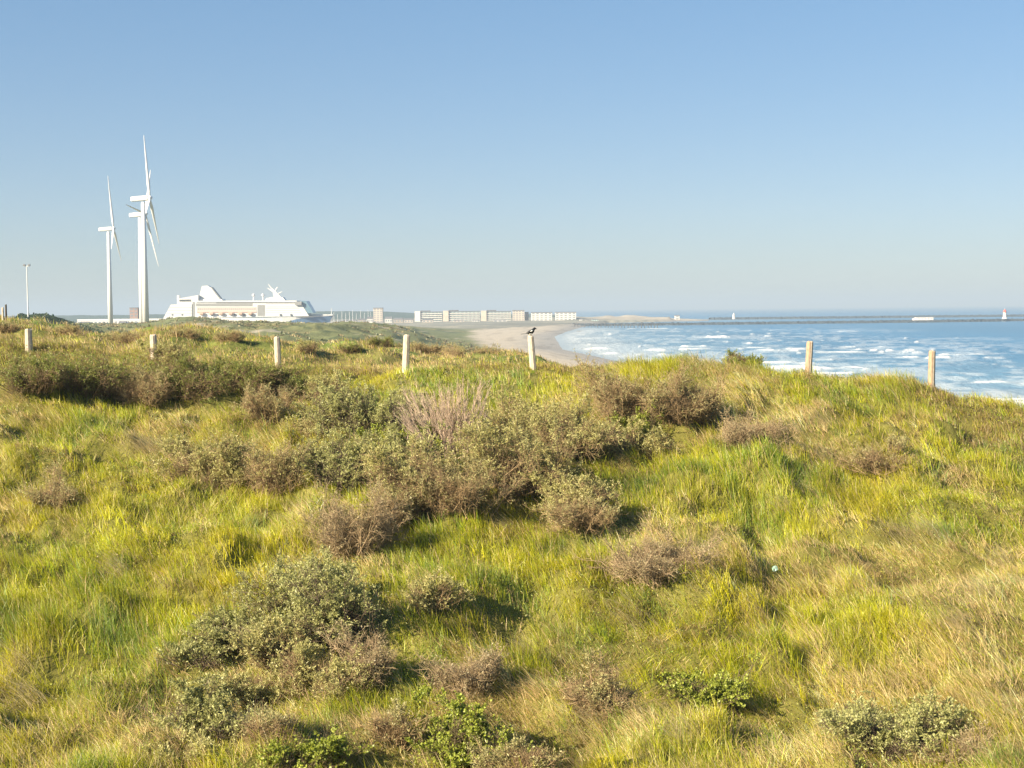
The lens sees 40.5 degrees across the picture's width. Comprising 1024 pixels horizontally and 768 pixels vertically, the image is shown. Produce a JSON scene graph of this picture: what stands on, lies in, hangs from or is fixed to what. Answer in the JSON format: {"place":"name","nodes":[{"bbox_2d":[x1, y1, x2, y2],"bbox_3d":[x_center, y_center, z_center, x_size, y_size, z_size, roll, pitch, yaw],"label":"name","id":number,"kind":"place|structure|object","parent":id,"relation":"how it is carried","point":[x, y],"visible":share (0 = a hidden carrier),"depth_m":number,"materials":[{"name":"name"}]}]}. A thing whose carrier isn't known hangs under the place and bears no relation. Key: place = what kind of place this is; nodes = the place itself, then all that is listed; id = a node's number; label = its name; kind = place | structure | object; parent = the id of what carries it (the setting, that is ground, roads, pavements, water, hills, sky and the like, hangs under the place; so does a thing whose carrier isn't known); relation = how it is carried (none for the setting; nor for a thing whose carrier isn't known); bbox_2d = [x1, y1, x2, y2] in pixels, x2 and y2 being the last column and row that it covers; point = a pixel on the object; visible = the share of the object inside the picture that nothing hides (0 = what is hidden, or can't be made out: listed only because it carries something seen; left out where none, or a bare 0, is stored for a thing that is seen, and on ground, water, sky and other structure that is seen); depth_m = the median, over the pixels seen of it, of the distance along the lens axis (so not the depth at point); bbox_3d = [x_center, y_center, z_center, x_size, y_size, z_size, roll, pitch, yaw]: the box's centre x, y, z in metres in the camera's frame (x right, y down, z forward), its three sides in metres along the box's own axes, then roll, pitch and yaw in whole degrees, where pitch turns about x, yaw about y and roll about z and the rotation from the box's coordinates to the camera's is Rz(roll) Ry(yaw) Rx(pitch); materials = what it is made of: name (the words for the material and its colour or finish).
{"place":"outdoors","nodes":[
{"label":"outdoors","id":0,"kind":"place"},
{"bbox_2d":[0,311,1023,767],"bbox_3d":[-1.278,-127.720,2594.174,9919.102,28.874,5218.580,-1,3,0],"label":"ground","id":1,"kind":"structure","parent":0,"point":[442,331],"depth_m":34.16,"materials":[{"name":"green plant"}]},
{"bbox_2d":[0,320,24,332],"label":"shrub","id":2,"kind":"object","parent":1,"relation":"on","point":[6,327],"visible":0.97,"depth_m":63.88,"materials":[{"name":"brown plant"}]},
{"bbox_2d":[25,328,32,351],"bbox_3d":[-17.414,-1.442,49.985,0.275,1.119,0.271,-1,3,0],"label":"fence post","id":3,"kind":"object","parent":1,"relation":"on","point":[28,339],"visible":0.8,"depth_m":49.87,"materials":[{"name":"brown wood"}]},
{"bbox_2d":[0,346,75,397],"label":"shrub","id":4,"kind":"object","parent":1,"relation":"on","point":[43,374],"visible":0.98,"depth_m":44.65,"materials":[{"name":"green plant"}]},
{"bbox_2d":[17,459,92,510],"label":"shrub","id":5,"kind":"object","parent":1,"relation":"on","point":[59,493],"visible":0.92,"depth_m":37.23,"materials":[{"name":"brown plant"}]},
{"bbox_2d":[42,322,88,336],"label":"shrub","id":6,"kind":"object","parent":1,"relation":"on","point":[73,329],"visible":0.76,"depth_m":63.69,"materials":[{"name":"brown plant"}]},
{"bbox_2d":[26,349,160,400],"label":"shrub","id":7,"kind":"object","parent":1,"relation":"on","point":[92,379],"visible":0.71,"depth_m":45.93,"materials":[{"name":"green plant"}]},
{"bbox_2d":[98,178,120,322],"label":"wind turbine","id":8,"kind":"object","parent":1,"relation":"on","point":[110,301],"visible":0.98,"depth_m":936.28,"materials":[{"name":"white paint"}]},
{"bbox_2d":[77,319,158,323],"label":"warehouse","id":9,"kind":"structure","parent":1,"relation":"on","point":[115,321],"depth_m":1648.07,"materials":[{"name":"white"}]},
{"bbox_2d":[100,329,145,343],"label":"shrub","id":10,"kind":"object","parent":1,"relation":"on","point":[126,338],"visible":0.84,"depth_m":65.27,"materials":[{"name":"brown plant"}]},
{"bbox_2d":[129,307,138,318],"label":"tower block","id":11,"kind":"structure","parent":1,"relation":"on","point":[134,312],"depth_m":1697.57,"materials":[{"name":"white concrete"}]},
{"bbox_2d":[102,362,179,407],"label":"shrub","id":12,"kind":"object","parent":1,"relation":"on","point":[142,389],"visible":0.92,"depth_m":45.94,"materials":[{"name":"brown plant"}]},
{"bbox_2d":[127,170,158,322],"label":"wind turbine","id":13,"kind":"object","parent":1,"relation":"on","point":[137,214],"visible":0.76,"depth_m":829.20,"materials":[{"name":"white paint"}]},
{"bbox_2d":[130,138,158,321],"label":"wind turbine","id":14,"kind":"object","parent":1,"relation":"on","point":[145,299],"visible":0.93,"depth_m":721.71,"materials":[{"name":"white paint"}]},
{"bbox_2d":[133,336,193,367],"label":"shrub","id":15,"kind":"object","parent":1,"relation":"on","point":[171,349],"visible":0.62,"depth_m":48.96,"materials":[{"name":"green plant"}]},
{"bbox_2d":[124,722,243,767],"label":"shrub","id":16,"kind":"object","parent":1,"relation":"on","point":[205,742],"visible":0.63,"depth_m":23.61,"materials":[{"name":"green plant"}]},
{"bbox_2d":[168,325,205,339],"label":"shrub","id":17,"kind":"object","parent":1,"relation":"on","point":[187,332],"visible":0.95,"depth_m":64.47,"materials":[{"name":"brown plant"}]},
{"bbox_2d":[153,630,238,671],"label":"shrub","id":18,"kind":"object","parent":1,"relation":"on","point":[190,649],"visible":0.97,"depth_m":27.63,"materials":[{"name":"green plant"}]},
{"bbox_2d":[140,344,252,400],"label":"shrub","id":19,"kind":"object","parent":1,"relation":"on","point":[187,376],"visible":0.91,"depth_m":46.47,"materials":[{"name":"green plant"}]},
{"bbox_2d":[147,432,253,483],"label":"shrub","id":20,"kind":"object","parent":1,"relation":"on","point":[198,459],"visible":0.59,"depth_m":38.84,"materials":[{"name":"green plant"}]},
{"bbox_2d":[133,670,272,745],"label":"shrub","id":21,"kind":"object","parent":1,"relation":"on","point":[194,703],"visible":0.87,"depth_m":25.14,"materials":[{"name":"green plant"}]},
{"bbox_2d":[158,427,298,493],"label":"shrub","id":22,"kind":"object","parent":1,"relation":"on","point":[227,472],"visible":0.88,"depth_m":38.12,"materials":[{"name":"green plant"}]},
{"bbox_2d":[211,329,247,343],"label":"shrub","id":23,"kind":"object","parent":1,"relation":"on","point":[234,335],"visible":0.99,"depth_m":63.99,"materials":[{"name":"brown plant"}]},
{"bbox_2d":[181,596,283,655],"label":"shrub","id":24,"kind":"object","parent":1,"relation":"on","point":[240,620],"visible":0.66,"depth_m":28.58,"materials":[{"name":"green plant"}]},
{"bbox_2d":[8,312,482,351],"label":"scrub","id":25,"kind":"object","parent":1,"relation":"on","point":[248,323],"visible":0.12,"depth_m":498.07,"materials":[{"name":"green plant"}]},
{"bbox_2d":[197,356,314,395],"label":"shrub","id":26,"kind":"object","parent":1,"relation":"on","point":[266,374],"visible":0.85,"depth_m":46.99,"materials":[{"name":"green plant"}]},
{"bbox_2d":[215,662,298,711],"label":"shrub","id":27,"kind":"object","parent":1,"relation":"on","point":[244,687],"visible":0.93,"depth_m":26.40,"materials":[{"name":"green plant"}]},
{"bbox_2d":[227,379,310,425],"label":"shrub","id":28,"kind":"object","parent":1,"relation":"on","point":[264,407],"visible":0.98,"depth_m":43.89,"materials":[{"name":"brown plant"}]},
{"bbox_2d":[236,697,308,752],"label":"shrub","id":29,"kind":"object","parent":1,"relation":"on","point":[267,719],"visible":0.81,"depth_m":23.89,"materials":[{"name":"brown plant"}]},
{"bbox_2d":[235,437,313,498],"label":"shrub","id":30,"kind":"object","parent":1,"relation":"on","point":[276,480],"visible":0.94,"depth_m":37.61,"materials":[{"name":"green plant"}]},
{"bbox_2d":[274,336,280,366],"bbox_3d":[-8.439,-0.945,50.017,0.269,1.576,0.231,-1,3,0],"label":"fence post","id":31,"kind":"object","parent":1,"relation":"on","point":[277,351],"visible":0.72,"depth_m":49.92,"materials":[{"name":"brown wood"}]},
{"bbox_2d":[191,538,364,626],"bbox_3d":[-4.929,4.443,29.803,3.655,2.019,2.220,-1,3,0],"label":"shrub","id":32,"kind":"object","parent":1,"relation":"on","point":[271,602],"visible":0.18,"depth_m":29.47,"materials":[{"name":"green plant"}]},
{"bbox_2d":[222,603,336,674],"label":"shrub","id":33,"kind":"object","parent":1,"relation":"on","point":[262,646],"visible":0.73,"depth_m":27.29,"materials":[{"name":"green plant"}]},
{"bbox_2d":[0,314,596,371],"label":"grass","id":34,"kind":"structure","parent":1,"relation":"on","point":[162,336],"depth_m":64.51,"materials":[{"name":"green plant"}]},
{"bbox_2d":[293,338,320,354],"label":"shrub","id":35,"kind":"object","parent":1,"relation":"on","point":[309,346],"visible":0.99,"depth_m":63.48,"materials":[{"name":"brown plant"}]},
{"bbox_2d":[275,370,348,399],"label":"shrub","id":36,"kind":"object","parent":1,"relation":"on","point":[291,381],"visible":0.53,"depth_m":47.05,"materials":[{"name":"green plant"}]},
{"bbox_2d":[237,543,392,651],"bbox_3d":[-3.967,4.394,28.035,2.692,2.422,2.908,1,3,26],"label":"shrub","id":37,"kind":"object","parent":1,"relation":"on","point":[321,608],"visible":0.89,"depth_m":28.09,"materials":[{"name":"green plant"}]},
{"bbox_2d":[252,721,377,767],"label":"shrub","id":38,"kind":"object","parent":1,"relation":"on","point":[333,747],"visible":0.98,"depth_m":23.27,"materials":[{"name":"green plant"}]},
{"bbox_2d":[253,639,379,706],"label":"shrub","id":39,"kind":"object","parent":1,"relation":"on","point":[336,677],"visible":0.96,"depth_m":26.32,"materials":[{"name":"green plant"}]},
{"bbox_2d":[280,407,354,440],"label":"shrub","id":40,"kind":"object","parent":1,"relation":"on","point":[307,424],"visible":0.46,"depth_m":42.32,"materials":[{"name":"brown plant"}]},
{"bbox_2d":[300,369,347,407],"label":"shrub","id":41,"kind":"object","parent":1,"relation":"on","point":[329,381],"visible":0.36,"depth_m":46.30,"materials":[{"name":"green plant"}]},
{"bbox_2d":[285,412,367,486],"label":"shrub","id":42,"kind":"object","parent":1,"relation":"on","point":[312,462],"visible":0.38,"depth_m":38.54,"materials":[{"name":"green plant"}]},
{"bbox_2d":[333,341,363,352],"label":"shrub","id":43,"kind":"object","parent":1,"relation":"on","point":[350,347],"visible":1,"depth_m":64.76,"materials":[{"name":"green plant"}]},
{"bbox_2d":[299,473,418,562],"bbox_3d":[-3.709,3.261,33.436,2.864,2.436,2.591,-1,3,0],"label":"shrub","id":44,"kind":"object","parent":1,"relation":"on","point":[351,531],"visible":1,"depth_m":32.99,"materials":[{"name":"brown plant"}]},
{"bbox_2d":[312,618,407,691],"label":"shrub","id":45,"kind":"object","parent":1,"relation":"on","point":[375,655],"visible":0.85,"depth_m":26.73,"materials":[{"name":"brown plant"}]},
{"bbox_2d":[293,370,441,434],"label":"shrub","id":46,"kind":"object","parent":1,"relation":"on","point":[354,407],"visible":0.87,"depth_m":42.06,"materials":[{"name":"green plant"}]},
{"bbox_2d":[373,308,382,321],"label":"apartment building","id":47,"kind":"structure","parent":1,"relation":"on","point":[377,314],"depth_m":1947.47,"materials":[{"name":"grey concrete"}]},
{"bbox_2d":[295,415,464,496],"bbox_3d":[-3.938,2.166,38.267,5.529,2.576,3.202,-1,3,0],"label":"shrub","id":48,"kind":"object","parent":1,"relation":"on","point":[347,473],"visible":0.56,"depth_m":38.11,"materials":[{"name":"green plant"}]},
{"bbox_2d":[379,336,395,347],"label":"shrub","id":49,"kind":"object","parent":1,"relation":"on","point":[386,341],"visible":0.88,"depth_m":77.21,"materials":[{"name":"green plant"}]},
{"bbox_2d":[355,696,434,754],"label":"shrub","id":50,"kind":"object","parent":1,"relation":"on","point":[395,726],"visible":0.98,"depth_m":24.30,"materials":[{"name":"brown plant"}]},
{"bbox_2d":[368,478,423,534],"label":"shrub","id":51,"kind":"object","parent":1,"relation":"on","point":[405,508],"visible":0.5,"depth_m":34.81,"materials":[{"name":"brown plant"}]},
{"bbox_2d":[355,406,446,457],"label":"shrub","id":52,"kind":"object","parent":1,"relation":"on","point":[375,426],"visible":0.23,"depth_m":40.13,"materials":[{"name":"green plant"}]},
{"bbox_2d":[384,382,425,430],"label":"shrub","id":53,"kind":"object","parent":1,"relation":"on","point":[405,390],"visible":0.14,"depth_m":44.13,"materials":[{"name":"green plant"}]},
{"bbox_2d":[402,334,409,372],"bbox_3d":[-3.831,-0.949,50.019,0.328,1.691,0.261,-1,3,0],"label":"fence post","id":54,"kind":"object","parent":1,"relation":"on","point":[406,348],"visible":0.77,"depth_m":49.91,"materials":[{"name":"brown wood"}]},
{"bbox_2d":[351,429,496,522],"bbox_3d":[-2.274,2.522,36.027,2.799,2.730,3.294,1,4,33],"label":"shrub","id":55,"kind":"object","parent":1,"relation":"on","point":[379,461],"visible":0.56,"depth_m":35.65,"materials":[{"name":"green plant"}]},
{"bbox_2d":[415,310,442,321],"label":"apartment building","id":56,"kind":"structure","parent":1,"relation":"on","point":[437,316],"depth_m":1996.92,"materials":[{"name":"grey concrete"}]},
{"bbox_2d":[410,340,449,353],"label":"shrub","id":57,"kind":"object","parent":1,"relation":"on","point":[430,348],"visible":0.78,"depth_m":77.13,"materials":[{"name":"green plant"}]},
{"bbox_2d":[391,565,475,619],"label":"shrub","id":58,"kind":"object","parent":1,"relation":"on","point":[424,591],"visible":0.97,"depth_m":29.45,"materials":[{"name":"green plant"}]},
{"bbox_2d":[392,370,493,458],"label":"shrub","id":59,"kind":"object","parent":1,"relation":"on","point":[450,418],"visible":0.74,"depth_m":39.89,"materials":[{"name":"brown plant"}]},
{"bbox_2d":[410,640,510,703],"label":"shrub","id":60,"kind":"object","parent":1,"relation":"on","point":[463,678],"visible":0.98,"depth_m":26.19,"materials":[{"name":"brown plant"}]},
{"bbox_2d":[443,310,479,321],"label":"apartment building","id":61,"kind":"structure","parent":1,"relation":"on","point":[450,315],"depth_m":1997.22,"materials":[{"name":"grey concrete"}]},
{"bbox_2d":[381,430,550,523],"bbox_3d":[-1.287,2.425,35.829,4.284,2.380,2.570,0,3,11],"label":"shrub","id":62,"kind":"object","parent":1,"relation":"on","point":[466,493],"visible":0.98,"depth_m":35.41,"materials":[{"name":"brown plant"}]},
{"bbox_2d":[441,340,501,357],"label":"shrub","id":63,"kind":"object","parent":1,"relation":"on","point":[458,352],"visible":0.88,"depth_m":69.49,"materials":[{"name":"brown plant"}]},
{"bbox_2d":[400,682,543,767],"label":"shrub","id":64,"kind":"object","parent":1,"relation":"on","point":[459,727],"visible":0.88,"depth_m":23.91,"materials":[{"name":"green plant"}]},
{"bbox_2d":[481,310,510,320],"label":"apartment building","id":65,"kind":"structure","parent":1,"relation":"on","point":[489,315],"depth_m":1997.35,"materials":[{"name":"grey concrete"}]},
{"bbox_2d":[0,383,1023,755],"bbox_3d":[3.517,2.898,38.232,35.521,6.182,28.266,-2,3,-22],"label":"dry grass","id":66,"kind":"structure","parent":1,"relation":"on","point":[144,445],"depth_m":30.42,"materials":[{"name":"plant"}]},
{"bbox_2d":[448,402,585,500],"bbox_3d":[0.121,1.830,37.815,3.766,2.953,3.629,-1,3,0],"label":"shrub","id":67,"kind":"object","parent":1,"relation":"on","point":[507,447],"visible":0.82,"depth_m":37.29,"materials":[{"name":"green plant"}]},
{"bbox_2d":[465,732,570,767],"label":"shrub","id":68,"kind":"object","parent":1,"relation":"on","point":[516,751],"visible":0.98,"depth_m":22.58,"materials":[{"name":"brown plant"}]},
{"bbox_2d":[512,310,523,320],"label":"apartment building","id":69,"kind":"structure","parent":1,"relation":"on","point":[518,315],"depth_m":1987.53,"materials":[{"name":"grey concrete"}]},
{"bbox_2d":[528,335,535,369],"bbox_3d":[0.737,-0.985,50.020,0.336,1.546,0.251,-1,3,0],"label":"fence post","id":70,"kind":"object","parent":1,"relation":"on","point":[532,357],"visible":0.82,"depth_m":49.92,"materials":[{"name":"brown wood"}]},
{"bbox_2d":[483,370,585,442],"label":"shrub","id":71,"kind":"object","parent":1,"relation":"on","point":[498,415],"visible":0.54,"depth_m":41.96,"materials":[{"name":"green plant"}]},
{"bbox_2d":[531,312,551,320],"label":"apartment building","id":72,"kind":"structure","parent":1,"relation":"on","point":[541,316],"depth_m":1977.67,"materials":[{"name":"grey concrete"}]},
{"bbox_2d":[555,312,575,319],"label":"apartment building","id":73,"kind":"structure","parent":1,"relation":"on","point":[565,315],"depth_m":1977.66,"materials":[{"name":"grey concrete"}]},
{"bbox_2d":[519,456,622,528],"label":"shrub","id":74,"kind":"object","parent":1,"relation":"on","point":[557,496],"visible":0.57,"depth_m":35.99,"materials":[{"name":"green plant"}]},
{"bbox_2d":[521,388,630,463],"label":"shrub","id":75,"kind":"object","parent":1,"relation":"on","point":[539,419],"visible":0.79,"depth_m":40.34,"materials":[{"name":"green plant"}]},
{"bbox_2d":[529,488,624,536],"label":"shrub","id":76,"kind":"object","parent":1,"relation":"on","point":[566,517],"visible":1,"depth_m":34.89,"materials":[{"name":"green plant"}]},
{"bbox_2d":[559,412,645,459],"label":"shrub","id":77,"kind":"object","parent":1,"relation":"on","point":[628,441],"visible":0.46,"depth_m":41.66,"materials":[{"name":"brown plant"}]},
{"bbox_2d":[549,645,670,722],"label":"shrub","id":78,"kind":"object","parent":1,"relation":"on","point":[602,688],"visible":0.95,"depth_m":25.29,"materials":[{"name":"brown plant"}]},
{"bbox_2d":[566,347,675,426],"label":"shrub","id":79,"kind":"object","parent":1,"relation":"on","point":[611,395],"visible":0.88,"depth_m":43.58,"materials":[{"name":"brown plant"}]},
{"bbox_2d":[603,541,658,584],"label":"shrub","id":80,"kind":"object","parent":1,"relation":"on","point":[628,579],"visible":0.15,"depth_m":31.89,"materials":[{"name":"brown plant"}]},
{"bbox_2d":[609,400,667,451],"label":"shrub","id":81,"kind":"object","parent":1,"relation":"on","point":[642,417],"visible":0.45,"depth_m":42.86,"materials":[{"name":"green plant"}]},
{"bbox_2d":[571,510,727,592],"bbox_3d":[3.418,3.846,31.310,3.675,1.978,2.372,-2,3,-27],"label":"shrub","id":82,"kind":"object","parent":1,"relation":"on","point":[651,562],"visible":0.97,"depth_m":31.20,"materials":[{"name":"brown plant"}]},
{"bbox_2d":[638,422,680,461],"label":"shrub","id":83,"kind":"object","parent":1,"relation":"on","point":[651,446],"visible":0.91,"depth_m":41.28,"materials":[{"name":"green plant"}]},
{"bbox_2d":[632,358,719,424],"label":"shrub","id":84,"kind":"object","parent":1,"relation":"on","point":[678,399],"visible":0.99,"depth_m":43.06,"materials":[{"name":"brown plant"}]},
{"bbox_2d":[685,362,732,427],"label":"shrub","id":85,"kind":"object","parent":1,"relation":"on","point":[709,413],"visible":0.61,"depth_m":43.53,"materials":[{"name":"brown plant"}]},
{"bbox_2d":[657,651,763,715],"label":"shrub","id":86,"kind":"object","parent":1,"relation":"on","point":[727,690],"visible":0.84,"depth_m":26.28,"materials":[{"name":"green plant"}]},
{"bbox_2d":[722,350,764,367],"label":"shrub","id":87,"kind":"object","parent":1,"relation":"on","point":[734,354],"visible":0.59,"depth_m":51.31,"materials":[{"name":"green plant"}]},
{"bbox_2d":[710,405,800,448],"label":"shrub","id":88,"kind":"object","parent":1,"relation":"on","point":[731,433],"visible":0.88,"depth_m":41.66,"materials":[{"name":"brown plant"}]},
{"bbox_2d":[805,341,812,373],"bbox_3d":[10.703,-0.672,50.042,0.335,1.772,0.245,-1,3,0],"label":"fence post","id":89,"kind":"object","parent":1,"relation":"on","point":[809,351],"visible":0.72,"depth_m":49.94,"materials":[{"name":"brown wood"}]},
{"bbox_2d":[812,688,903,742],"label":"shrub","id":90,"kind":"object","parent":1,"relation":"on","point":[858,706],"visible":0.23,"depth_m":25.43,"materials":[{"name":"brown plant"}]},
{"bbox_2d":[820,428,922,479],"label":"shrub","id":91,"kind":"object","parent":1,"relation":"on","point":[873,459],"visible":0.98,"depth_m":41.15,"materials":[{"name":"brown plant"}]},
{"bbox_2d":[804,686,974,766],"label":"shrub","id":92,"kind":"object","parent":1,"relation":"on","point":[908,729],"visible":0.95,"depth_m":24.02,"materials":[{"name":"green plant"}]},
{"bbox_2d":[928,350,935,387],"bbox_3d":[15.147,-0.333,50.063,0.284,1.814,0.245,-1,3,0],"label":"fence post","id":93,"kind":"object","parent":1,"relation":"on","point":[931,365],"visible":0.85,"depth_m":49.97,"materials":[{"name":"brown wood"}]},
{"bbox_2d":[910,719,1015,767],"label":"shrub","id":94,"kind":"object","parent":1,"relation":"on","point":[972,741],"visible":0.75,"depth_m":23.44,"materials":[{"name":"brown plant"}]},
{"bbox_2d":[0,0,1023,314],"label":"sky","id":95,"kind":"structure","parent":0,"point":[338,155],"materials":[{"name":"blue"}]},
{"bbox_2d":[4,305,1023,407],"bbox_3d":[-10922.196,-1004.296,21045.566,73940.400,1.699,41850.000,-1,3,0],"label":"sea","id":96,"kind":"structure","parent":0,"point":[986,358],"depth_m":804.60,"materials":[{"name":"liquid"}]},
{"bbox_2d":[164,284,333,322],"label":"cruise ferry","id":97,"kind":"object","parent":96,"relation":"on","point":[209,301],"visible":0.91,"depth_m":1336.30,"materials":[{"name":"white paint"},{"name":"glass"}]},
{"bbox_2d":[570,318,1023,325],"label":"breakwater","id":98,"kind":"object","parent":96,"relation":"in","point":[816,322],"visible":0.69,"depth_m":1588.31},
{"bbox_2d":[709,314,1023,319],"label":"breakwater","id":99,"kind":"object","parent":96,"relation":"in","point":[839,317],"visible":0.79,"depth_m":2224.37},
{"bbox_2d":[465,327,640,367],"bbox_3d":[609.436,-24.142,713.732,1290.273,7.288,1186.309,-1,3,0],"label":"beach","id":100,"kind":"structure","parent":0,"point":[547,346],"depth_m":772.55,"materials":[{"name":"beige sand"}]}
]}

